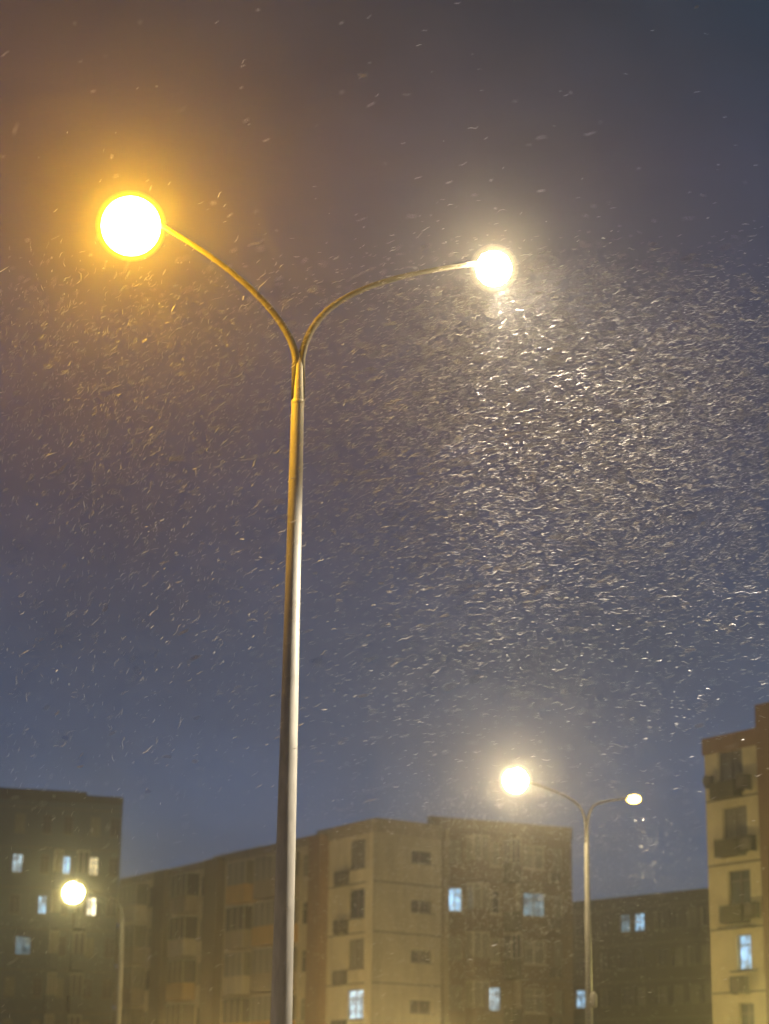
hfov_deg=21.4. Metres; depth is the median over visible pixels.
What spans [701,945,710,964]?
window
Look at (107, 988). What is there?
window
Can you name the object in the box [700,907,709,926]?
window
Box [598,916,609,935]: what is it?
window
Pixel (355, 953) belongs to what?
window
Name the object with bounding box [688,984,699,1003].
window
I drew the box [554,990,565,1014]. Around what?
window
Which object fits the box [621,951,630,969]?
window
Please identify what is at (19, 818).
window
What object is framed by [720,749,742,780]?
window
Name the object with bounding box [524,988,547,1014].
window
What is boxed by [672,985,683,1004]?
window
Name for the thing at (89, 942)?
window
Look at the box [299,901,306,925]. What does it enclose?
window
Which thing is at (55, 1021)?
window
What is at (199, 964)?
window
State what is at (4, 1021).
window
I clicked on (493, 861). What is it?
window
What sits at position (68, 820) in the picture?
window
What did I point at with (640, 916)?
window
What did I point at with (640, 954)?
window
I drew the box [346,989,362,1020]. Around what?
window
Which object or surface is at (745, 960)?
window
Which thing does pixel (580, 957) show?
window
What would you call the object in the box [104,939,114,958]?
window
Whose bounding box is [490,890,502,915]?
window
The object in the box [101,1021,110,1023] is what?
window
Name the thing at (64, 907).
window
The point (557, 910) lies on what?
window
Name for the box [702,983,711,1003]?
window
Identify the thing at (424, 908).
window
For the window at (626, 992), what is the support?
in the apartment building at (681, 934)
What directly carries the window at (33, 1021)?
in the tower block
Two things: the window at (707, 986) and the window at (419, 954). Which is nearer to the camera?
the window at (419, 954)
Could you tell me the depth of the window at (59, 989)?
145.32 m
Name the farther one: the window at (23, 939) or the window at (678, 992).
the window at (678, 992)
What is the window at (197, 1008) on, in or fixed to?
in the apartment building at (206, 914)
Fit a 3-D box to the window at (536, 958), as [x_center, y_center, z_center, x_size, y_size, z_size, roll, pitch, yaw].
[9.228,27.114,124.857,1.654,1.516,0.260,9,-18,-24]
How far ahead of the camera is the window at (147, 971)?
143.91 m
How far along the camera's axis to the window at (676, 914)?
160.35 m
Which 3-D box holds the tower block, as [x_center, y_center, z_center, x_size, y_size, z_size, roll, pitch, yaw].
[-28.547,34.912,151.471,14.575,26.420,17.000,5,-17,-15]
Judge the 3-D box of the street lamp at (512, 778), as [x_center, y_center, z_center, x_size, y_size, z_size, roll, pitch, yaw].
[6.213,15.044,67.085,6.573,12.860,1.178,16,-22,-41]
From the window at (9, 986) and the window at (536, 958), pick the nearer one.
the window at (536, 958)
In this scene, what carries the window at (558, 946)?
in the apartment building at (560, 1009)
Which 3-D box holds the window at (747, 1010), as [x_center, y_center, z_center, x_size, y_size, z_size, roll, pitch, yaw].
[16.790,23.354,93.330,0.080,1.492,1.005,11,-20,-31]
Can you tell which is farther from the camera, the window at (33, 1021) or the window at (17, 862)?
the window at (17, 862)
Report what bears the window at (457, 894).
in the apartment building at (560, 1009)
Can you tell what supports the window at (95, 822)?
in the tower block
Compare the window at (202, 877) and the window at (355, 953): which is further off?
the window at (202, 877)
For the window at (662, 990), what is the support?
in the apartment building at (681, 934)
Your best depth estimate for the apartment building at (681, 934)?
161.86 m
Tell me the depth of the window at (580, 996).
167.06 m
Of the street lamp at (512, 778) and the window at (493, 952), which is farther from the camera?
the window at (493, 952)
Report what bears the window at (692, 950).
in the apartment building at (681, 934)
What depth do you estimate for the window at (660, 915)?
161.65 m
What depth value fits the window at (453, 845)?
124.33 m
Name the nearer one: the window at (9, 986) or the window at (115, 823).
the window at (9, 986)
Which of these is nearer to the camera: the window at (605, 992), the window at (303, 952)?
the window at (303, 952)
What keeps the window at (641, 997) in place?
in the apartment building at (681, 934)
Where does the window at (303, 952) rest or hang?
in the apartment building at (206, 914)
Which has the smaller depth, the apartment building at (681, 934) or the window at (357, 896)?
the window at (357, 896)
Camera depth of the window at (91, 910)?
147.47 m
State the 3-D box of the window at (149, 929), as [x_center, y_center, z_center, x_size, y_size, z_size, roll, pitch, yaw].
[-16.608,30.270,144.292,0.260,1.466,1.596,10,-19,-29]
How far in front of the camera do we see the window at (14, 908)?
146.03 m
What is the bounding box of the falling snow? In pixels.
[0,3,768,1023]
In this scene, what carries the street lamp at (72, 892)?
on the ground
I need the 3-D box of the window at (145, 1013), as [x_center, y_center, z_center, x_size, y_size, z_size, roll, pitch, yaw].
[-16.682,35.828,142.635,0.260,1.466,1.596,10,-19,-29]
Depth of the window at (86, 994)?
145.82 m
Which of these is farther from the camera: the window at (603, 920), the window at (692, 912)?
the window at (603, 920)
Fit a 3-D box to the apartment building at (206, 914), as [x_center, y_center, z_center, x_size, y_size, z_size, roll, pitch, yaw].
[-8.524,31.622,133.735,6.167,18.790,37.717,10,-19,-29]
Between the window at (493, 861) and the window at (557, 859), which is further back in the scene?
the window at (557, 859)
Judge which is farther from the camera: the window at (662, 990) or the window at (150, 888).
the window at (662, 990)
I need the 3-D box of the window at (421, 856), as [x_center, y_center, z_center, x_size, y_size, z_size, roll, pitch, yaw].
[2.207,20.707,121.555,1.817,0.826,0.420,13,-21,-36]
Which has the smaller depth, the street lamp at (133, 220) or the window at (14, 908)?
the street lamp at (133, 220)
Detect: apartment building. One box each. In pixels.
[111,817,442,1023]
[427,816,573,1023]
[572,888,712,1023]
[702,702,768,1023]
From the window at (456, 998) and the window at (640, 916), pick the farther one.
the window at (640, 916)
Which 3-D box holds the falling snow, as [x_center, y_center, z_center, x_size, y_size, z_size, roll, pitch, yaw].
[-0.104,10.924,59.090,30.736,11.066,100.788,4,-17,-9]
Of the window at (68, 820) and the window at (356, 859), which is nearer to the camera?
the window at (356, 859)
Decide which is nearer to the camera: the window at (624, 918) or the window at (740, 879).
the window at (740, 879)
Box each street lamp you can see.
[63,882,123,1023]
[101,196,510,1023]
[503,768,640,1023]
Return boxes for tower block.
[0,787,123,1023]
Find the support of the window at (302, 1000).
in the apartment building at (206, 914)
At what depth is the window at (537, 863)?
126.60 m
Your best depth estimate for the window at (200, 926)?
137.72 m
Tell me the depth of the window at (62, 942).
146.14 m
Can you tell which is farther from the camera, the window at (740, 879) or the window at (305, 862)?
the window at (305, 862)
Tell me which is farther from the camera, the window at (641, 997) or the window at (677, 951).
the window at (641, 997)
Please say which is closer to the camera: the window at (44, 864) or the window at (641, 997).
the window at (44, 864)
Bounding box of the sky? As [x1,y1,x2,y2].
[0,0,768,1008]
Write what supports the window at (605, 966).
in the apartment building at (681, 934)
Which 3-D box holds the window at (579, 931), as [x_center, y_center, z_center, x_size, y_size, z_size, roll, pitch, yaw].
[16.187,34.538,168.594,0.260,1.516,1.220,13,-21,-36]
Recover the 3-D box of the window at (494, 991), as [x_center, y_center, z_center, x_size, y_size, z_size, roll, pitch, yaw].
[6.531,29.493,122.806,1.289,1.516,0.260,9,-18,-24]
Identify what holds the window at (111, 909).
in the tower block
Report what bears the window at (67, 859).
in the tower block
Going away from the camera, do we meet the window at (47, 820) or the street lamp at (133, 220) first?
the street lamp at (133, 220)
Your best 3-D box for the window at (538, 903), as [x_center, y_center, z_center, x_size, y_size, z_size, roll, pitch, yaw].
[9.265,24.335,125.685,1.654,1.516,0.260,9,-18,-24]
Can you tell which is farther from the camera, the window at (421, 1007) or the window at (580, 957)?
the window at (580, 957)
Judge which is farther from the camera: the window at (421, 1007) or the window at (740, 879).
the window at (421, 1007)
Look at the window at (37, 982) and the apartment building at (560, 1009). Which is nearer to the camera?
the apartment building at (560, 1009)
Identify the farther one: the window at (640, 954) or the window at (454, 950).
the window at (640, 954)
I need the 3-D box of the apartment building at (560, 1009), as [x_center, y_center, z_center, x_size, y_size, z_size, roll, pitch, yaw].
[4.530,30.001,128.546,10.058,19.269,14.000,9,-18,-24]
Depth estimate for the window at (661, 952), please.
160.78 m
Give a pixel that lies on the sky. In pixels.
(189, 133)
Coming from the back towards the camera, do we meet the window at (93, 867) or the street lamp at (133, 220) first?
the window at (93, 867)
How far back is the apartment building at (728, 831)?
95.14 m
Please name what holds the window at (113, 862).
in the tower block
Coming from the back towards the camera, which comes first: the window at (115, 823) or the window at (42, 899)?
the window at (115, 823)
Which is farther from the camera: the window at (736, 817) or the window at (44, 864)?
the window at (44, 864)
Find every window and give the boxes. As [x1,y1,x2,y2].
[2,1018,12,1023]
[3,977,14,996]
[8,894,20,913]
[11,853,22,873]
[13,813,25,832]
[14,935,31,955]
[31,977,41,997]
[31,1019,39,1023]
[36,895,46,914]
[39,855,49,874]
[41,815,51,834]
[54,1020,61,1023]
[56,978,63,998]
[58,937,66,956]
[60,896,68,915]
[63,816,72,835]
[63,856,70,875]
[82,979,92,998]
[85,938,94,957]
[87,897,96,916]
[89,817,100,836]
[89,857,98,876]
[101,980,112,999]
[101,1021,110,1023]
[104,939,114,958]
[105,898,116,917]
[107,858,118,877]
[109,818,120,837]
[143,969,148,990]
[143,1011,147,1023]
[145,928,150,948]
[147,887,152,907]
[194,963,200,984]
[196,919,201,940]
[196,1007,198,1023]
[198,876,203,897]
[296,998,304,1022]
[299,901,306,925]
[299,949,305,973]
[300,854,307,878]
[346,938,363,969]
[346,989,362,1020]
[348,839,365,870]
[348,888,364,920]
[409,1000,433,1014]
[410,899,434,914]
[410,949,434,964]
[411,850,434,865]
[449,839,463,864]
[449,887,463,912]
[449,936,463,961]
[449,985,462,1010]
[489,842,501,867]
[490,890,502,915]
[490,938,502,963]
[490,987,502,1012]
[523,845,545,870]
[523,892,546,917]
[523,940,546,965]
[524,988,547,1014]
[552,847,563,871]
[553,894,564,918]
[553,942,565,966]
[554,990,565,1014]
[573,918,583,937]
[574,954,584,972]
[576,990,584,1008]
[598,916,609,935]
[599,952,609,971]
[600,989,610,1007]
[619,914,629,933]
[620,988,631,1006]
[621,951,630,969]
[633,913,644,932]
[635,950,645,968]
[635,987,645,1006]
[655,911,665,930]
[655,948,666,967]
[656,985,667,1005]
[671,909,681,928]
[671,947,682,966]
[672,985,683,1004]
[685,908,697,927]
[687,946,698,965]
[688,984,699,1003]
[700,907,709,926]
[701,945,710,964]
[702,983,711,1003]
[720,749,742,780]
[725,805,746,838]
[730,869,750,904]
[739,934,751,969]
[741,1003,754,1023]

